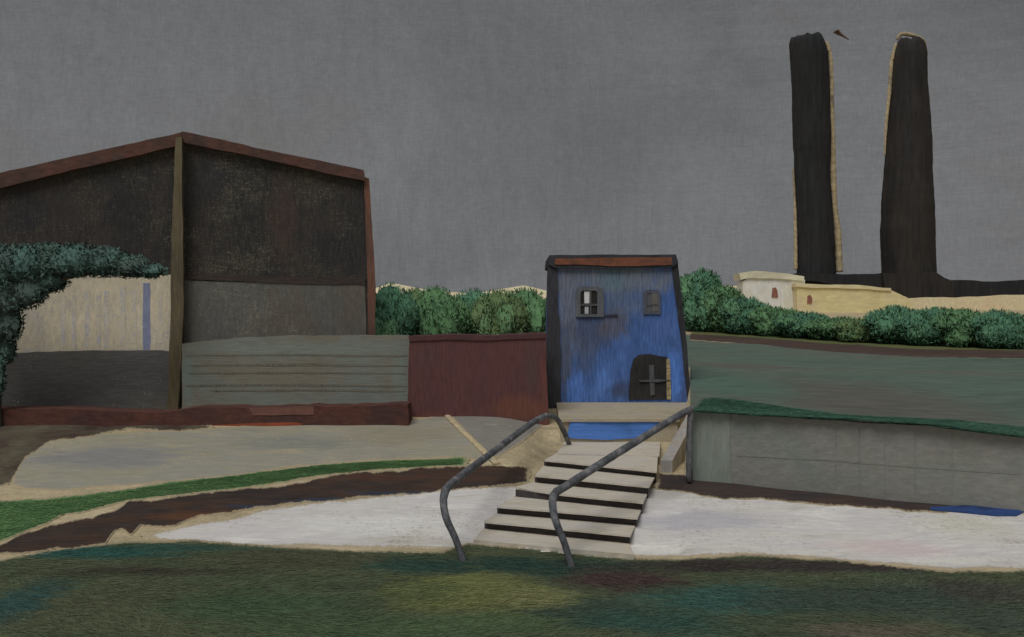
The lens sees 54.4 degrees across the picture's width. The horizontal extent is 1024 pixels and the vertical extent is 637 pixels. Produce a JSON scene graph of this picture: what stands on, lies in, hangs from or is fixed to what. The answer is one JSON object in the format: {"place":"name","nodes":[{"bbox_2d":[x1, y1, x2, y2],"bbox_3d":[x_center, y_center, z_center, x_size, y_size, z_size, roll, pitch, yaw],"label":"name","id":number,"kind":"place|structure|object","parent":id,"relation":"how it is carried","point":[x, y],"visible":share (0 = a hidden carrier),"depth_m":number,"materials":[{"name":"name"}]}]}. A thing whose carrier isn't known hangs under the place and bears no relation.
{"place":"outdoors","nodes":[
{"label":"outdoors","id":0,"kind":"place"},
{"bbox_2d":[0,425,214,486],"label":"dirt","id":1,"kind":"structure","parent":0,"point":[19,444],"depth_m":43.99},
{"bbox_2d":[0,241,168,426],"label":"tree","id":2,"kind":"object","parent":1,"relation":"on","point":[32,274],"visible":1,"depth_m":44.84,"materials":[{"name":"green plant"}]},
{"bbox_2d":[0,457,470,541],"bbox_3d":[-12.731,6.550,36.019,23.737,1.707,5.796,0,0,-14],"label":"grass strip","id":3,"kind":"object","parent":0,"point":[464,461],"depth_m":37.20,"materials":[{"name":"green plant"}]},
{"bbox_2d":[11,417,511,490],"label":"yard","id":4,"kind":"structure","parent":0,"point":[126,458],"depth_m":41.70,"materials":[{"name":"beige concrete"}]},
{"bbox_2d":[0,465,530,554],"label":"earth bank","id":5,"kind":"structure","parent":0,"point":[129,518],"depth_m":36.45,"materials":[{"name":"brown soil"}]},
{"bbox_2d":[452,416,542,457],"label":"paving","id":6,"kind":"structure","parent":0,"point":[483,433],"depth_m":44.90,"materials":[{"name":"beige concrete"}]},
{"bbox_2d":[0,539,1023,636],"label":"lawn","id":7,"kind":"structure","parent":0,"point":[180,542],"depth_m":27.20,"materials":[{"name":"green plant"}]},
{"bbox_2d":[0,310,1023,570],"bbox_3d":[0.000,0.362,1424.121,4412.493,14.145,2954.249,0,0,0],"label":"ground","id":8,"kind":"structure","parent":0,"point":[534,450],"depth_m":37.69,"materials":[{"name":"soil"}]},
{"bbox_2d":[0,131,375,408],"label":"hall","id":9,"kind":"structure","parent":8,"relation":"on","point":[239,240],"depth_m":49.79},
{"bbox_2d":[2,401,411,425],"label":"kerb","id":10,"kind":"structure","parent":8,"relation":"on","point":[387,413],"depth_m":45.40,"materials":[{"name":"red brick"}]},
{"bbox_2d":[182,335,409,408],"bbox_3d":[-10.432,2.592,48.144,10.982,3.602,0.312,0,0,0],"label":"fence","id":11,"kind":"object","parent":8,"relation":"on","point":[305,369],"visible":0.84,"depth_m":48.00,"materials":[{"name":"grey wood"}]},
{"bbox_2d":[375,282,420,335],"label":"bush","id":12,"kind":"object","parent":8,"relation":"on","point":[396,311],"visible":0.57,"depth_m":69.11,"materials":[{"name":"teal plant"}]},
{"bbox_2d":[406,287,421,334],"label":"bush","id":13,"kind":"object","parent":8,"relation":"on","point":[415,292],"visible":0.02,"depth_m":72.69,"materials":[{"name":"green plant"}]},
{"bbox_2d":[415,284,472,334],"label":"bush","id":14,"kind":"object","parent":8,"relation":"on","point":[441,311],"visible":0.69,"depth_m":70.11,"materials":[{"name":"green plant"}]},
{"bbox_2d":[449,287,487,333],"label":"bush","id":15,"kind":"object","parent":8,"relation":"on","point":[471,295],"visible":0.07,"depth_m":73.40,"materials":[{"name":"teal plant"}]},
{"bbox_2d":[444,415,500,464],"bbox_3d":[-2.002,5.240,44.094,0.504,1.400,8.290,0,0,-18],"label":"edging stone","id":16,"kind":"object","parent":8,"relation":"on","point":[471,439],"visible":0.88,"depth_m":43.24,"materials":[{"name":"beige stone"}]},
{"bbox_2d":[408,332,548,424],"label":"wall","id":17,"kind":"structure","parent":8,"relation":"on","point":[500,375],"depth_m":47.40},
{"bbox_2d":[469,288,530,334],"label":"bush","id":18,"kind":"object","parent":8,"relation":"on","point":[497,312],"visible":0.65,"depth_m":70.07,"materials":[{"name":"green plant"}]},
{"bbox_2d":[507,287,545,332],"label":"bush","id":19,"kind":"object","parent":8,"relation":"on","point":[535,301],"visible":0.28,"depth_m":71.42,"materials":[{"name":"green plant"}]},
{"bbox_2d":[473,415,686,559],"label":"staircase","id":20,"kind":"structure","parent":8,"relation":"on","point":[599,511],"depth_m":35.06,"materials":[{"name":"stone"}]},
{"bbox_2d":[439,413,571,561],"bbox_3d":[0.031,5.801,37.444,1.381,3.479,15.690,0,0,15],"label":"handrail","id":21,"kind":"object","parent":20,"relation":"on","point":[453,482],"visible":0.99,"depth_m":33.62,"materials":[{"name":"grey metal"}]},
{"bbox_2d":[545,254,689,408],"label":"house","id":22,"kind":"structure","parent":8,"relation":"on","point":[615,328],"depth_m":52.00,"materials":[{"name":"blue painted wood"},{"name":"black timber"}]},
{"bbox_2d":[575,286,617,316],"bbox_3d":[4.409,-0.868,51.965,2.200,1.605,0.170,0,0,0],"label":"window","id":23,"kind":"structure","parent":22,"relation":"in","point":[589,300],"depth_m":51.88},
{"bbox_2d":[629,354,670,399],"bbox_3d":[7.203,3.049,51.970,2.232,2.399,0.200,0,0,0],"label":"door","id":24,"kind":"structure","parent":22,"relation":"in","point":[650,375],"depth_m":51.96,"materials":[{"name":"black wood"}]},
{"bbox_2d":[643,290,660,313],"bbox_3d":[7.305,-0.858,51.965,0.902,1.276,0.090,0,0,0],"label":"window","id":25,"kind":"structure","parent":22,"relation":"in","point":[651,298],"depth_m":51.93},
{"bbox_2d":[548,406,693,566],"bbox_3d":[3.804,5.393,33.432,1.275,4.294,9.490,0,0,32],"label":"handrail","id":26,"kind":"object","parent":8,"relation":"on","point":[579,477],"visible":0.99,"depth_m":33.04,"materials":[{"name":"grey metal"}]},
{"bbox_2d":[556,402,686,441],"bbox_3d":[5.793,5.290,48.807,7.281,1.820,6.786,0,0,0],"label":"landing","id":27,"kind":"object","parent":8,"relation":"on","point":[604,421],"visible":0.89,"depth_m":45.60,"materials":[{"name":"stone"}]},
{"bbox_2d":[733,271,804,309],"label":"cottage","id":28,"kind":"structure","parent":8,"relation":"on","point":[772,289],"depth_m":123.98,"materials":[{"name":"white paint"}]},
{"bbox_2d":[772,287,777,296],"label":"window","id":29,"kind":"structure","parent":28,"relation":"in","point":[774,291],"depth_m":123.88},
{"bbox_2d":[789,32,842,284],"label":"chimney","id":30,"kind":"object","parent":8,"relation":"on","point":[817,239],"visible":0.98,"depth_m":134.98,"materials":[{"name":"black brick"}]},
{"bbox_2d":[791,283,913,312],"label":"cottage","id":31,"kind":"structure","parent":8,"relation":"on","point":[838,298],"depth_m":120.98,"materials":[{"name":"cream yellow plaster"}]},
{"bbox_2d":[807,295,811,302],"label":"window","id":32,"kind":"structure","parent":31,"relation":"in","point":[809,299],"depth_m":121.19,"materials":[{"name":"red"}]},
{"bbox_2d":[692,412,1023,510],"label":"wall","id":33,"kind":"structure","parent":8,"relation":"on","point":[918,463],"depth_m":35.71,"materials":[{"name":"grey concrete"}]},
{"bbox_2d":[694,397,1023,437],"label":"grass","id":34,"kind":"structure","parent":33,"relation":"on","point":[717,405],"depth_m":38.05,"materials":[{"name":"green plant"}]},
{"bbox_2d":[793,272,1023,297],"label":"factory","id":35,"kind":"structure","parent":8,"relation":"on","point":[918,284],"depth_m":134.00,"materials":[{"name":"black brick"}]},
{"bbox_2d":[880,32,936,272],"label":"chimney","id":36,"kind":"object","parent":35,"relation":"on","point":[908,233],"visible":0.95,"depth_m":134.58,"materials":[{"name":"brown brick"}]},
{"bbox_2d":[908,295,1023,309],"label":"boundary wall","id":37,"kind":"structure","parent":8,"relation":"on","point":[1007,302],"depth_m":126.00,"materials":[{"name":"beige paint"}]},
{"bbox_2d":[0,0,1023,292],"label":"sky","id":38,"kind":"structure","parent":0,"point":[492,139],"materials":[{"name":"grey"}]},
{"bbox_2d":[376,283,736,298],"bbox_3d":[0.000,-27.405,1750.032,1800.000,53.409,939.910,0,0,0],"label":"hills","id":39,"kind":"structure","parent":0,"point":[544,292],"depth_m":1448.19,"materials":[{"name":"beige"}]},
{"bbox_2d":[139,485,1023,569],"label":"pale path","id":40,"kind":"structure","parent":0,"point":[694,525],"depth_m":33.10,"materials":[{"name":"concrete"}]},
{"bbox_2d":[930,505,1023,515],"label":"tarpaulin","id":41,"kind":"object","parent":40,"relation":"on","point":[980,510],"visible":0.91,"depth_m":34.20,"materials":[{"name":"blue plastic"}]},
{"bbox_2d":[686,334,692,388],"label":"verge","id":42,"kind":"structure","parent":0,"point":[690,353],"depth_m":69.16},
{"bbox_2d":[654,472,1023,513],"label":"earth bank","id":43,"kind":"structure","parent":0,"point":[679,483],"depth_m":35.82,"materials":[{"name":"brown soil"}]},
{"bbox_2d":[833,30,848,39],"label":"bird","id":44,"kind":"object","parent":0,"point":[837,32],"visible":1,"depth_m":89.90},
{"bbox_2d":[690,340,1023,426],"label":"field","id":45,"kind":"structure","parent":0,"point":[987,390],"depth_m":52.60,"materials":[{"name":"green plant"}]},
{"bbox_2d":[690,333,1023,357],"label":"track","id":46,"kind":"structure","parent":0,"point":[865,349],"depth_m":75.15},
{"bbox_2d":[692,330,1023,350],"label":"verge","id":47,"kind":"structure","parent":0,"point":[892,345],"depth_m":82.94,"materials":[{"name":"brown soil"}]},
{"bbox_2d":[680,267,722,330],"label":"bush","id":48,"kind":"object","parent":47,"relation":"on","point":[696,284],"visible":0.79,"depth_m":99.05,"materials":[{"name":"teal plant"}]},
{"bbox_2d":[700,284,745,331],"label":"bush","id":49,"kind":"object","parent":47,"relation":"on","point":[716,298],"visible":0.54,"depth_m":98.06,"materials":[{"name":"green plant"}]},
{"bbox_2d":[718,295,769,333],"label":"bush","id":50,"kind":"object","parent":47,"relation":"on","point":[734,312],"visible":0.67,"depth_m":96.22,"materials":[{"name":"teal plant"}]},
{"bbox_2d":[748,304,802,335],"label":"bush","id":51,"kind":"object","parent":47,"relation":"on","point":[761,319],"visible":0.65,"depth_m":94.07,"materials":[{"name":"green plant"}]},
{"bbox_2d":[772,310,829,337],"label":"bush","id":52,"kind":"object","parent":47,"relation":"on","point":[789,325],"visible":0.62,"depth_m":90.58,"materials":[{"name":"teal plant"}]},
{"bbox_2d":[802,316,855,339],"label":"bush","id":53,"kind":"object","parent":47,"relation":"on","point":[822,329],"visible":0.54,"depth_m":87.34,"materials":[{"name":"green plant"}]},
{"bbox_2d":[831,316,878,342],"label":"bush","id":54,"kind":"object","parent":47,"relation":"on","point":[854,329],"visible":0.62,"depth_m":84.05,"materials":[{"name":"green plant"}]},
{"bbox_2d":[861,304,918,343],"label":"bush","id":55,"kind":"object","parent":47,"relation":"on","point":[880,323],"visible":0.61,"depth_m":81.78,"materials":[{"name":"teal plant"}]},
{"bbox_2d":[895,306,946,345],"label":"bush","id":56,"kind":"object","parent":47,"relation":"on","point":[917,328],"visible":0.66,"depth_m":79.36,"materials":[{"name":"teal plant"}]},
{"bbox_2d":[932,306,982,346],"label":"bush","id":57,"kind":"object","parent":47,"relation":"on","point":[955,326],"visible":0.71,"depth_m":77.75,"materials":[{"name":"green plant"}]},
{"bbox_2d":[969,308,1023,348],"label":"bush","id":58,"kind":"object","parent":47,"relation":"on","point":[996,328],"visible":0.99,"depth_m":75.75,"materials":[{"name":"teal plant"}]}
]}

